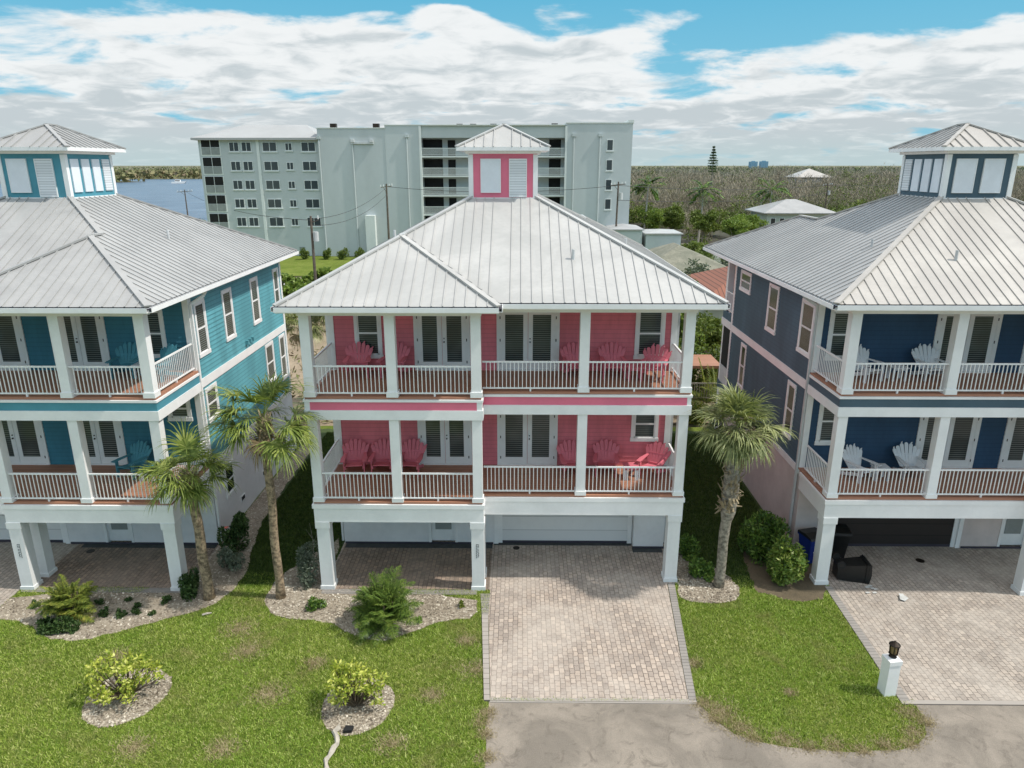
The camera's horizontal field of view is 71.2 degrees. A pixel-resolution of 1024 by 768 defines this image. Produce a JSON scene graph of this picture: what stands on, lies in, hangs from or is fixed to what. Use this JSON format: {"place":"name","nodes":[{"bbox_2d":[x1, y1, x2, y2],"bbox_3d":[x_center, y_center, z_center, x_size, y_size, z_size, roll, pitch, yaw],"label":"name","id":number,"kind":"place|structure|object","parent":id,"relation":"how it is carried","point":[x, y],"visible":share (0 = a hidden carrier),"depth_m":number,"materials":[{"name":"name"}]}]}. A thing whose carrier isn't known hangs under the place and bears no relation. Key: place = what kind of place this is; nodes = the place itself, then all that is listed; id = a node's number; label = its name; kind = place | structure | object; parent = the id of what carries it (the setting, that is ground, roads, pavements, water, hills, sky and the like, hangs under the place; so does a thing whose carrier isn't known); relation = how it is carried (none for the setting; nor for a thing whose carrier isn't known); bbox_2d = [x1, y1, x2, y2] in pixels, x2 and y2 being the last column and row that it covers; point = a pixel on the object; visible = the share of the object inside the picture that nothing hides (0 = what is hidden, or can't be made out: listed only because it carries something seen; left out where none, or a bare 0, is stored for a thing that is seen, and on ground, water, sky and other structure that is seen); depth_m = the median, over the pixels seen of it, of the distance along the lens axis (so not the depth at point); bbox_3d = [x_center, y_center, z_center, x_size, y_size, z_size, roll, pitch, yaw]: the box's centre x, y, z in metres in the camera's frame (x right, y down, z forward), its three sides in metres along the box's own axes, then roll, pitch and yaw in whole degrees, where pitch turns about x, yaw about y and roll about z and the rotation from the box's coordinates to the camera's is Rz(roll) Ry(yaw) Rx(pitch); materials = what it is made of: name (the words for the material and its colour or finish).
{"place":"outdoors","nodes":[
{"label":"outdoors","id":0,"kind":"place"},
{"bbox_2d":[0,179,206,220],"bbox_3d":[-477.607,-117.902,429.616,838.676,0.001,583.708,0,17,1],"label":"river","id":1,"kind":"structure","parent":0,"point":[163,193],"depth_m":343.38,"materials":[{"name":"liquid"}]},
{"bbox_2d":[0,541,222,606],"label":"paved driveway","id":2,"kind":"structure","parent":0,"point":[10,583],"depth_m":24.37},
{"bbox_2d":[39,544,218,587],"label":"porch paving","id":3,"kind":"structure","parent":2,"relation":"on","point":[126,567],"depth_m":24.18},
{"bbox_2d":[285,314,326,348],"bbox_3d":[-11.277,-1.496,38.864,3.099,6.189,3.193,0,17,1],"label":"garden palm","id":4,"kind":"object","parent":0,"point":[316,332],"visible":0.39,"depth_m":38.20,"materials":[{"name":"green plant"}]},
{"bbox_2d":[280,256,355,275],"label":"back lawn","id":5,"kind":"structure","parent":0,"point":[296,265],"depth_m":99.22,"materials":[{"name":"green plant"}]},
{"bbox_2d":[642,229,682,248],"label":"shed","id":6,"kind":"structure","parent":5,"relation":"on","point":[652,238],"depth_m":99.34,"materials":[{"name":"metal"}]},
{"bbox_2d":[190,120,633,255],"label":"apartment block","id":7,"kind":"structure","parent":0,"point":[293,172],"depth_m":103.94,"materials":[{"name":"grey concrete"}]},
{"bbox_2d":[0,426,925,767],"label":"lawn","id":8,"kind":"structure","parent":0,"point":[430,710],"depth_m":18.59,"materials":[{"name":"green plant"}]},
{"bbox_2d":[82,668,170,727],"bbox_3d":[-9.878,8.008,18.341,2.014,0.001,2.158,0,17,1],"label":"gravel bed","id":9,"kind":"object","parent":8,"relation":"on","point":[139,695],"visible":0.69,"depth_m":18.02,"materials":[{"name":"beige gravel"}]},
{"bbox_2d":[78,649,169,705],"bbox_3d":[-9.897,7.405,18.122,2.176,1.344,1.547,0,17,1],"label":"croton bush","id":10,"kind":"object","parent":9,"relation":"on","point":[129,687],"visible":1,"depth_m":18.06,"materials":[{"name":"yellow plant"}]},
{"bbox_2d":[0,123,298,590],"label":"teal house","id":11,"kind":"structure","parent":8,"relation":"on","point":[96,269],"depth_m":23.55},
{"bbox_2d":[0,316,30,370],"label":"french door","id":12,"kind":"structure","parent":11,"relation":"in","point":[13,348],"depth_m":23.55,"materials":[{"name":"white paint"}]},
{"bbox_2d":[1,420,50,464],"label":"french door","id":13,"kind":"structure","parent":11,"relation":"in","point":[25,440],"depth_m":24.57,"materials":[{"name":"white paint"}]},
{"bbox_2d":[46,316,110,370],"bbox_3d":[-14.220,-1.476,23.462,1.850,2.160,0.090,0,17,1],"label":"french door","id":14,"kind":"structure","parent":11,"relation":"in","point":[86,335],"depth_m":23.50,"materials":[{"name":"white paint"}]},
{"bbox_2d":[67,421,127,464],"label":"french door","id":15,"kind":"structure","parent":11,"relation":"in","point":[105,439],"depth_m":24.54,"materials":[{"name":"white paint"}]},
{"bbox_2d":[102,523,134,541],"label":"entry door","id":16,"kind":"structure","parent":11,"relation":"in","point":[112,531],"depth_m":25.63,"materials":[{"name":"white paint"}]},
{"bbox_2d":[105,341,139,379],"bbox_3d":[-12.449,-0.763,23.079,0.933,1.044,0.999,-1,17,-5],"label":"adirondack chair","id":17,"kind":"object","parent":11,"relation":"on","point":[129,358],"visible":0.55,"depth_m":23.31,"materials":[{"name":"teal paint"}]},
{"bbox_2d":[111,440,151,479],"bbox_3d":[-12.662,2.534,23.925,0.933,1.044,0.999,5,18,17],"label":"adirondack chair","id":18,"kind":"object","parent":11,"relation":"on","point":[140,455],"visible":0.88,"depth_m":24.09,"materials":[{"name":"teal paint"}]},
{"bbox_2d":[147,309,166,358],"bbox_3d":[-11.795,-1.640,23.399,0.940,1.690,0.060,0,17,1],"label":"window","id":19,"kind":"structure","parent":11,"relation":"in","point":[155,319],"depth_m":23.38,"materials":[{"name":"white paint"}]},
{"bbox_2d":[192,298,211,357],"bbox_3d":[-10.477,-1.890,24.149,0.060,1.890,0.890,0,17,1],"label":"window","id":20,"kind":"structure","parent":11,"relation":"in","point":[199,311],"depth_m":24.14,"materials":[{"name":"white paint"}]},
{"bbox_2d":[220,287,236,341],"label":"window","id":21,"kind":"structure","parent":11,"relation":"in","point":[226,295],"depth_m":26.37,"materials":[{"name":"white paint"}]},
{"bbox_2d":[249,276,261,325],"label":"window","id":22,"kind":"structure","parent":11,"relation":"in","point":[253,282],"depth_m":29.05,"materials":[{"name":"white paint"}]},
{"bbox_2d":[243,428,344,577],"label":"shaded lawn","id":23,"kind":"structure","parent":8,"relation":"on","point":[324,432],"depth_m":27.19,"materials":[{"name":"green plant"}]},
{"bbox_2d":[322,679,394,735],"bbox_3d":[-3.882,8.109,18.010,1.815,0.001,2.001,0,17,1],"label":"gravel bed","id":24,"kind":"object","parent":8,"relation":"on","point":[356,712],"visible":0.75,"depth_m":17.76,"materials":[{"name":"beige gravel"}]},
{"bbox_2d":[323,657,388,706],"bbox_3d":[-3.899,7.538,17.918,1.674,1.208,1.380,0,17,1],"label":"croton bush","id":25,"kind":"object","parent":24,"relation":"on","point":[353,698],"visible":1,"depth_m":17.77,"materials":[{"name":"yellow plant"}]},
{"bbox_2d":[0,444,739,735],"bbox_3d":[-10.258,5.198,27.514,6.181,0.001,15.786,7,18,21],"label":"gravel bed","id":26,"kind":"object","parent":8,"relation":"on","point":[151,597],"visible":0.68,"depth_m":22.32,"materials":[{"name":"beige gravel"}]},
{"bbox_2d":[34,615,80,635],"bbox_3d":[-13.312,6.989,20.884,1.468,0.562,0.661,0,17,1],"label":"leafy shrub","id":27,"kind":"object","parent":26,"relation":"on","point":[55,626],"visible":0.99,"depth_m":20.79,"materials":[{"name":"green plant"}]},
{"bbox_2d":[26,574,97,622],"bbox_3d":[-13.404,6.419,21.338,1.909,1.336,1.720,-11,20,-31],"label":"pygmy palm","id":28,"kind":"object","parent":26,"relation":"on","point":[70,601],"visible":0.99,"depth_m":21.21,"materials":[{"name":"green plant"}]},
{"bbox_2d":[124,416,243,600],"bbox_3d":[-9.677,3.954,21.452,3.400,5.973,3.205,0,17,1],"label":"palm tree","id":29,"kind":"object","parent":26,"relation":"on","point":[191,489],"visible":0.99,"depth_m":21.11,"materials":[{"name":"green plant"}]},
{"bbox_2d":[177,566,199,601],"bbox_3d":[-10.188,6.310,22.543,0.650,0.882,0.998,0,17,1],"label":"leafy shrub","id":30,"kind":"object","parent":26,"relation":"on","point":[188,586],"visible":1,"depth_m":22.41,"materials":[{"name":"green plant"}]},
{"bbox_2d":[217,546,245,571],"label":"silver shrub","id":31,"kind":"object","parent":26,"relation":"on","point":[231,558],"visible":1,"depth_m":23.83,"materials":[{"name":"green plant"}]},
{"bbox_2d":[217,510,249,555],"bbox_3d":[-9.746,5.175,25.039,1.044,1.621,1.257,16,23,41],"label":"oleander shrub","id":32,"kind":"object","parent":26,"relation":"on","point":[236,531],"visible":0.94,"depth_m":24.93,"materials":[{"name":"green plant"}]},
{"bbox_2d":[265,539,476,640],"bbox_3d":[-4.818,6.735,22.495,6.951,0.001,4.255,12,21,35],"label":"gravel bed","id":33,"kind":"object","parent":8,"relation":"on","point":[338,603],"visible":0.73,"depth_m":22.07,"materials":[{"name":"beige gravel"}]},
{"bbox_2d":[198,368,327,599],"bbox_3d":[-7.117,3.281,21.173,3.197,7.419,3.642,15,23,40],"label":"palm tree","id":34,"kind":"object","parent":33,"relation":"on","point":[262,443],"visible":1,"depth_m":20.43,"materials":[{"name":"green plant"}]},
{"bbox_2d":[295,540,318,589],"bbox_3d":[-6.657,5.814,23.135,0.838,1.462,1.156,0,17,1],"label":"silver shrub","id":35,"kind":"object","parent":33,"relation":"on","point":[305,559],"visible":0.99,"depth_m":23.10,"materials":[{"name":"green plant"}]},
{"bbox_2d":[344,565,423,645],"bbox_3d":[-3.723,6.339,21.078,2.369,1.821,2.544,0,17,1],"label":"pygmy palm","id":36,"kind":"object","parent":33,"relation":"on","point":[386,603],"visible":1,"depth_m":20.78,"materials":[{"name":"green plant"}]},
{"bbox_2d":[21,583,909,700],"bbox_3d":[-2.702,7.249,20.807,26.000,0.030,5.320,0,17,1],"label":"paver border","id":37,"kind":"object","parent":8,"relation":"on","point":[872,652],"visible":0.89,"depth_m":21.84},
{"bbox_2d":[270,123,730,590],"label":"pink house","id":38,"kind":"structure","parent":8,"relation":"on","point":[495,291],"depth_m":22.57,"materials":[{"name":"metal"}]},
{"bbox_2d":[340,438,369,476],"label":"adirondack chair","id":39,"kind":"object","parent":38,"relation":"on","point":[351,453],"visible":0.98,"depth_m":24.32,"materials":[{"name":"pink paint"}]},
{"bbox_2d":[342,341,373,378],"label":"adirondack chair","id":40,"kind":"object","parent":38,"relation":"on","point":[359,350],"visible":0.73,"depth_m":23.38,"materials":[{"name":"pink paint"}]},
{"bbox_2d":[353,316,383,358],"bbox_3d":[-4.724,-1.661,23.467,0.940,1.690,0.060,0,17,1],"label":"window","id":41,"kind":"structure","parent":38,"relation":"in","point":[368,329],"depth_m":23.46,"materials":[{"name":"white paint"}]},
{"bbox_2d":[368,438,391,475],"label":"adirondack chair","id":42,"kind":"object","parent":38,"relation":"on","point":[381,458],"visible":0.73,"depth_m":24.36,"materials":[{"name":"pink paint"}]},
{"bbox_2d":[401,438,426,476],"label":"adirondack chair","id":43,"kind":"object","parent":38,"relation":"on","point":[410,457],"visible":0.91,"depth_m":24.36,"materials":[{"name":"pink paint"}]},
{"bbox_2d":[413,316,470,370],"bbox_3d":[-2.300,-1.481,23.478,1.850,2.160,0.090,0,17,1],"label":"french door","id":44,"kind":"structure","parent":38,"relation":"in","point":[431,337],"depth_m":23.52,"materials":[{"name":"white paint"}]},
{"bbox_2d":[428,522,457,541],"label":"entry door","id":45,"kind":"structure","parent":38,"relation":"in","point":[437,531],"depth_m":25.66,"materials":[{"name":"white paint"}]},
{"bbox_2d":[417,420,471,464],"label":"french door","id":46,"kind":"structure","parent":38,"relation":"in","point":[455,439],"depth_m":24.55,"materials":[{"name":"white paint"}]},
{"bbox_2d":[497,414,557,464],"bbox_3d":[0.525,1.779,24.443,2.060,2.160,0.090,0,17,1],"label":"french door","id":47,"kind":"structure","parent":38,"relation":"in","point":[513,446],"depth_m":24.49,"materials":[{"name":"white paint"}]},
{"bbox_2d":[496,312,559,370],"bbox_3d":[0.525,-1.472,23.448,2.060,2.160,0.090,0,17,1],"label":"french door","id":48,"kind":"structure","parent":38,"relation":"in","point":[521,336],"depth_m":23.46,"materials":[{"name":"white paint"}]},
{"bbox_2d":[502,515,627,540],"bbox_3d":[1.892,4.621,25.444,4.470,2.100,0.050,0,17,1],"label":"garage door","id":49,"kind":"structure","parent":38,"relation":"in","point":[514,527],"depth_m":25.58,"materials":[{"name":"white metal"}]},
{"bbox_2d":[556,439,587,477],"bbox_3d":[2.016,2.506,24.016,0.933,1.044,0.999,-2,17,-8],"label":"adirondack chair","id":50,"kind":"object","parent":38,"relation":"on","point":[567,460],"visible":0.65,"depth_m":24.24,"materials":[{"name":"pink paint"}]},
{"bbox_2d":[593,439,619,477],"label":"adirondack chair","id":51,"kind":"object","parent":38,"relation":"on","point":[606,459],"visible":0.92,"depth_m":24.28,"materials":[{"name":"pink paint"}]},
{"bbox_2d":[598,342,627,378],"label":"adirondack chair","id":52,"kind":"object","parent":38,"relation":"on","point":[606,355],"visible":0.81,"depth_m":23.30,"materials":[{"name":"pink paint"}]},
{"bbox_2d":[630,415,658,441],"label":"window","id":53,"kind":"structure","parent":38,"relation":"in","point":[644,428],"depth_m":24.33,"materials":[{"name":"white paint"}]},
{"bbox_2d":[633,313,665,358],"bbox_3d":[4.510,-1.640,23.365,1.010,1.710,0.060,0,17,1],"label":"window","id":54,"kind":"structure","parent":38,"relation":"in","point":[649,327],"depth_m":23.35,"materials":[{"name":"white paint"}]},
{"bbox_2d":[636,441,670,480],"bbox_3d":[4.750,2.551,23.870,0.933,1.044,0.998,10,20,31],"label":"adirondack chair","id":55,"kind":"object","parent":38,"relation":"on","point":[661,457],"visible":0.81,"depth_m":24.04,"materials":[{"name":"pink paint"}]},
{"bbox_2d":[638,343,671,382],"bbox_3d":[4.562,-0.674,22.791,0.933,1.044,0.999,6,18,20],"label":"adirondack chair","id":56,"kind":"object","parent":38,"relation":"on","point":[652,353],"visible":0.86,"depth_m":23.01,"materials":[{"name":"pink paint"}]},
{"bbox_2d":[238,432,778,587],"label":"shade grass","id":57,"kind":"structure","parent":8,"relation":"on","point":[303,506],"depth_m":27.61,"materials":[{"name":"green plant"}]},
{"bbox_2d":[96,615,941,767],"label":"dry grass","id":58,"kind":"structure","parent":8,"relation":"on","point":[483,735],"depth_m":17.39,"materials":[{"name":"plant"}]},
{"bbox_2d":[677,545,738,602],"bbox_3d":[6.326,6.132,24.465,2.039,0.001,4.686,0,17,1],"label":"gravel bed","id":59,"kind":"object","parent":8,"relation":"on","point":[698,591],"visible":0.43,"depth_m":22.95,"materials":[{"name":"beige gravel"}]},
{"bbox_2d":[678,532,700,560],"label":"leafy shrub","id":60,"kind":"object","parent":59,"relation":"on","point":[687,547],"visible":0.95,"depth_m":24.57,"materials":[{"name":"green plant"}]},
{"bbox_2d":[688,554,714,581],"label":"leafy shrub","id":61,"kind":"object","parent":59,"relation":"on","point":[704,569],"visible":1,"depth_m":23.43,"materials":[{"name":"green plant"}]},
{"bbox_2d":[687,377,801,588],"bbox_3d":[6.786,3.195,22.171,3.243,7.004,3.170,-7,19,-23],"label":"palm tree","id":62,"kind":"object","parent":59,"relation":"on","point":[737,445],"visible":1,"depth_m":21.32,"materials":[{"name":"green plant"}]},
{"bbox_2d":[663,430,767,581],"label":"shaded lawn","id":63,"kind":"structure","parent":8,"relation":"on","point":[746,488],"depth_m":28.21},
{"bbox_2d":[482,615,1023,705],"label":"concrete border","id":64,"kind":"object","parent":8,"relation":"on","point":[485,642],"visible":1,"depth_m":18.17,"materials":[{"name":"grey concrete"}]},
{"bbox_2d":[743,549,826,601],"bbox_3d":[9.039,6.204,24.223,2.477,0.001,4.006,0,17,1],"label":"mulch bed","id":65,"kind":"object","parent":8,"relation":"on","point":[806,589],"visible":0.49,"depth_m":23.11,"materials":[{"name":"brown soil"}]},
{"bbox_2d":[736,509,790,566],"bbox_3d":[8.768,5.268,24.798,1.902,1.616,1.956,0,17,1],"label":"leafy shrub","id":66,"kind":"object","parent":65,"relation":"on","point":[761,541],"visible":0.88,"depth_m":24.70,"materials":[{"name":"green plant"}]},
{"bbox_2d":[766,534,808,585],"bbox_3d":[8.923,5.673,23.113,1.359,1.794,1.278,6,18,18],"label":"leafy shrub","id":67,"kind":"object","parent":65,"relation":"on","point":[785,561],"visible":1,"depth_m":22.98,"materials":[{"name":"green plant"}]},
{"bbox_2d":[703,123,1023,595],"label":"navy house","id":68,"kind":"structure","parent":8,"relation":"on","point":[931,251],"depth_m":23.41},
{"bbox_2d":[764,282,779,335],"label":"window","id":69,"kind":"structure","parent":68,"relation":"in","point":[774,290],"depth_m":27.25,"materials":[{"name":"white paint"}]},
{"bbox_2d":[781,379,796,440],"bbox_3d":[9.890,0.919,25.509,0.060,2.020,0.840,0,17,1],"label":"window","id":70,"kind":"structure","parent":68,"relation":"in","point":[791,392],"depth_m":25.50,"materials":[{"name":"white paint"}]},
{"bbox_2d":[796,298,814,358],"bbox_3d":[9.883,-1.880,24.029,0.060,1.840,1.170,0,17,1],"label":"window","id":71,"kind":"structure","parent":68,"relation":"in","point":[807,309],"depth_m":24.09,"materials":[{"name":"white paint"}]},
{"bbox_2d":[814,403,844,444],"bbox_3d":[10.794,1.269,24.078,1.020,1.690,0.060,0,17,1],"label":"window","id":72,"kind":"structure","parent":68,"relation":"in","point":[825,417],"depth_m":24.14,"materials":[{"name":"white paint"}]},
{"bbox_2d":[824,309,848,360],"bbox_3d":[10.749,-1.590,23.203,1.010,1.710,0.060,0,17,1],"label":"window","id":73,"kind":"structure","parent":68,"relation":"in","point":[838,319],"depth_m":23.19,"materials":[{"name":"white paint"}]},
{"bbox_2d":[840,443,881,483],"bbox_3d":[11.498,2.626,23.624,0.933,1.044,0.999,-7,18,-21],"label":"adirondack chair","id":74,"kind":"object","parent":68,"relation":"on","point":[852,457],"visible":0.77,"depth_m":23.78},
{"bbox_2d":[837,518,954,543],"bbox_3d":[13.370,4.688,25.226,4.470,2.100,0.050,0,17,1],"label":"garage door","id":75,"kind":"structure","parent":68,"relation":"in","point":[863,530],"depth_m":25.35,"materials":[{"name":"black metal"}]},
{"bbox_2d":[893,441,926,479],"bbox_3d":[13.274,2.573,23.799,0.933,1.044,0.998,1,17,3],"label":"adirondack chair","id":76,"kind":"object","parent":68,"relation":"on","point":[906,460],"visible":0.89,"depth_m":24.04,"materials":[{"name":"white wood"}]},
{"bbox_2d":[911,343,944,381],"bbox_3d":[13.364,-0.678,22.803,0.933,1.044,0.999,-1,17,-2],"label":"adirondack chair","id":77,"kind":"object","parent":68,"relation":"on","point":[930,355],"visible":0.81,"depth_m":23.05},
{"bbox_2d":[915,417,982,468],"bbox_3d":[14.733,1.851,24.210,2.060,2.160,0.060,0,17,1],"label":"french door","id":78,"kind":"structure","parent":68,"relation":"in","point":[963,432],"depth_m":24.23,"materials":[{"name":"white paint"}]},
{"bbox_2d":[929,314,1003,372],"bbox_3d":[14.733,-1.400,23.215,2.060,2.160,0.060,0,17,1],"label":"french door","id":79,"kind":"structure","parent":68,"relation":"in","point":[983,331],"depth_m":23.20,"materials":[{"name":"white paint"}]},
{"bbox_2d":[997,519,1023,546],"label":"entry door","id":80,"kind":"structure","parent":68,"relation":"in","point":[1011,530],"depth_m":25.31,"materials":[{"name":"white paint"}]},
{"bbox_2d":[997,417,1023,468],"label":"french door","id":81,"kind":"structure","parent":68,"relation":"in","point":[1011,456],"depth_m":24.26,"materials":[{"name":"white paint"}]},
{"bbox_2d":[877,641,902,696],"bbox_3d":[9.672,7.229,18.261,0.344,1.560,0.344,-2,17,-7],"label":"driveway bollard","id":82,"kind":"object","parent":8,"relation":"on","point":[891,665],"visible":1,"depth_m":18.18,"materials":[{"name":"white paint"}]},
{"bbox_2d":[286,318,714,425],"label":"sandy yard","id":83,"kind":"structure","parent":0,"point":[293,363],"depth_m":48.23,"materials":[{"name":"beige sand"}]},
{"bbox_2d":[648,242,726,273],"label":"bungalow","id":84,"kind":"object","parent":83,"relation":"on","point":[675,255],"visible":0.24,"depth_m":62.30,"materials":[{"name":"grey concrete"}]},
{"bbox_2d":[691,355,718,400],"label":"raised deck","id":85,"kind":"structure","parent":83,"relation":"on","point":[711,361],"depth_m":38.78,"materials":[{"name":"brown wood"}]},
{"bbox_2d":[681,266,735,354],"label":"bungalow","id":86,"kind":"object","parent":83,"relation":"on","point":[714,280],"visible":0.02,"depth_m":49.57,"materials":[{"name":"orange ceramic"}]},
{"bbox_2d":[695,310,722,369],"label":"broadleaf tree","id":87,"kind":"object","parent":83,"relation":"on","point":[711,327],"visible":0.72,"depth_m":43.73,"materials":[{"name":"green plant"}]},
{"bbox_2d":[336,540,687,698],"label":"paved driveway","id":88,"kind":"structure","parent":0,"point":[573,621],"depth_m":21.14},
{"bbox_2d":[335,543,491,589],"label":"porch paving","id":89,"kind":"structure","parent":88,"relation":"on","point":[437,568],"depth_m":24.24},
{"bbox_2d":[0,0,1023,165],"label":"sky","id":90,"kind":"structure","parent":0,"point":[777,82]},
{"bbox_2d":[113,166,1023,426],"bbox_3d":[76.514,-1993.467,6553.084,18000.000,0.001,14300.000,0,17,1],"label":"ground","id":91,"kind":"structure","parent":0,"point":[689,425],"depth_m":3926.32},
{"bbox_2d":[114,168,201,181],"bbox_3d":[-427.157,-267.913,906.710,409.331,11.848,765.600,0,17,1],"label":"shore trees","id":92,"kind":"object","parent":91,"relation":"on","point":[126,175],"visible":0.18,"depth_m":698.99,"materials":[{"name":"green plant"}]},
{"bbox_2d":[484,701,1023,767],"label":"road","id":93,"kind":"structure","parent":0,"point":[570,735],"depth_m":16.87,"materials":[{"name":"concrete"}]},
{"bbox_2d":[629,168,1019,243],"bbox_3d":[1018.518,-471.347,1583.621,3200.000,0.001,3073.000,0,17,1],"label":"woodland floor","id":94,"kind":"structure","parent":0,"point":[715,237],"depth_m":141.15,"materials":[{"name":"green plant"}]},
{"bbox_2d":[113,165,1023,220],"bbox_3d":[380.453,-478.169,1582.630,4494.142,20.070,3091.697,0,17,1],"label":"distant bare woodland","id":95,"kind":"object","parent":94,"relation":"on","point":[764,169],"visible":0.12,"depth_m":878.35,"materials":[{"name":"plant"}]},
{"bbox_2d":[655,205,684,229],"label":"broadleaf tree","id":96,"kind":"object","parent":94,"relation":"on","point":[675,217],"visible":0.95,"depth_m":125.65,"materials":[{"name":"green plant"}]},
{"bbox_2d":[629,163,1023,241],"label":"bare woodland","id":97,"kind":"object","parent":94,"relation":"on","point":[728,192],"visible":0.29,"depth_m":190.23,"materials":[{"name":"plant"}]},
{"bbox_2d":[828,545,1023,700],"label":"paved driveway","id":98,"kind":"structure","parent":0,"point":[953,625],"depth_m":21.56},
{"bbox_2d":[796,527,816,563],"bbox_3d":[10.219,5.551,24.455,0.660,1.100,0.820,-4,18,-14],"label":"wheelie bin","id":99,"kind":"object","parent":98,"relation":"on","point":[807,538],"visible":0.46,"depth_m":24.25,"materials":[{"name":"blue plastic"}]},
{"bbox_2d":[831,524,851,557],"bbox_3d":[11.249,5.452,24.779,0.660,1.100,0.820,2,17,5],"label":"wheelie bin","id":100,"kind":"object","parent":98,"relation":"on","point":[842,535],"visible":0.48,"depth_m":24.45,"materials":[{"name":"black plastic"}]},
{"bbox_2d":[832,553,872,583],"bbox_3d":[11.130,6.077,23.489,1.100,0.820,0.660,2,17,5],"label":"wheelie bin","id":101,"kind":"object","parent":98,"relation":"on","point":[856,569],"visible":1,"depth_m":23.27,"materials":[{"name":"black plastic"}]},
{"label":"side street","id":102,"kind":"structure","parent":0,"visible":0},
{"bbox_2d":[688,209,721,242],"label":"broadleaf tree","id":103,"kind":"object","parent":102,"relation":"on","point":[698,220],"visible":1,"depth_m":116.46,"materials":[{"name":"green plant"}]},
{"bbox_2d":[745,199,834,224],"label":"cottage","id":104,"kind":"structure","parent":102,"relation":"on","point":[775,212],"depth_m":120.33,"materials":[{"name":"grey metal"}]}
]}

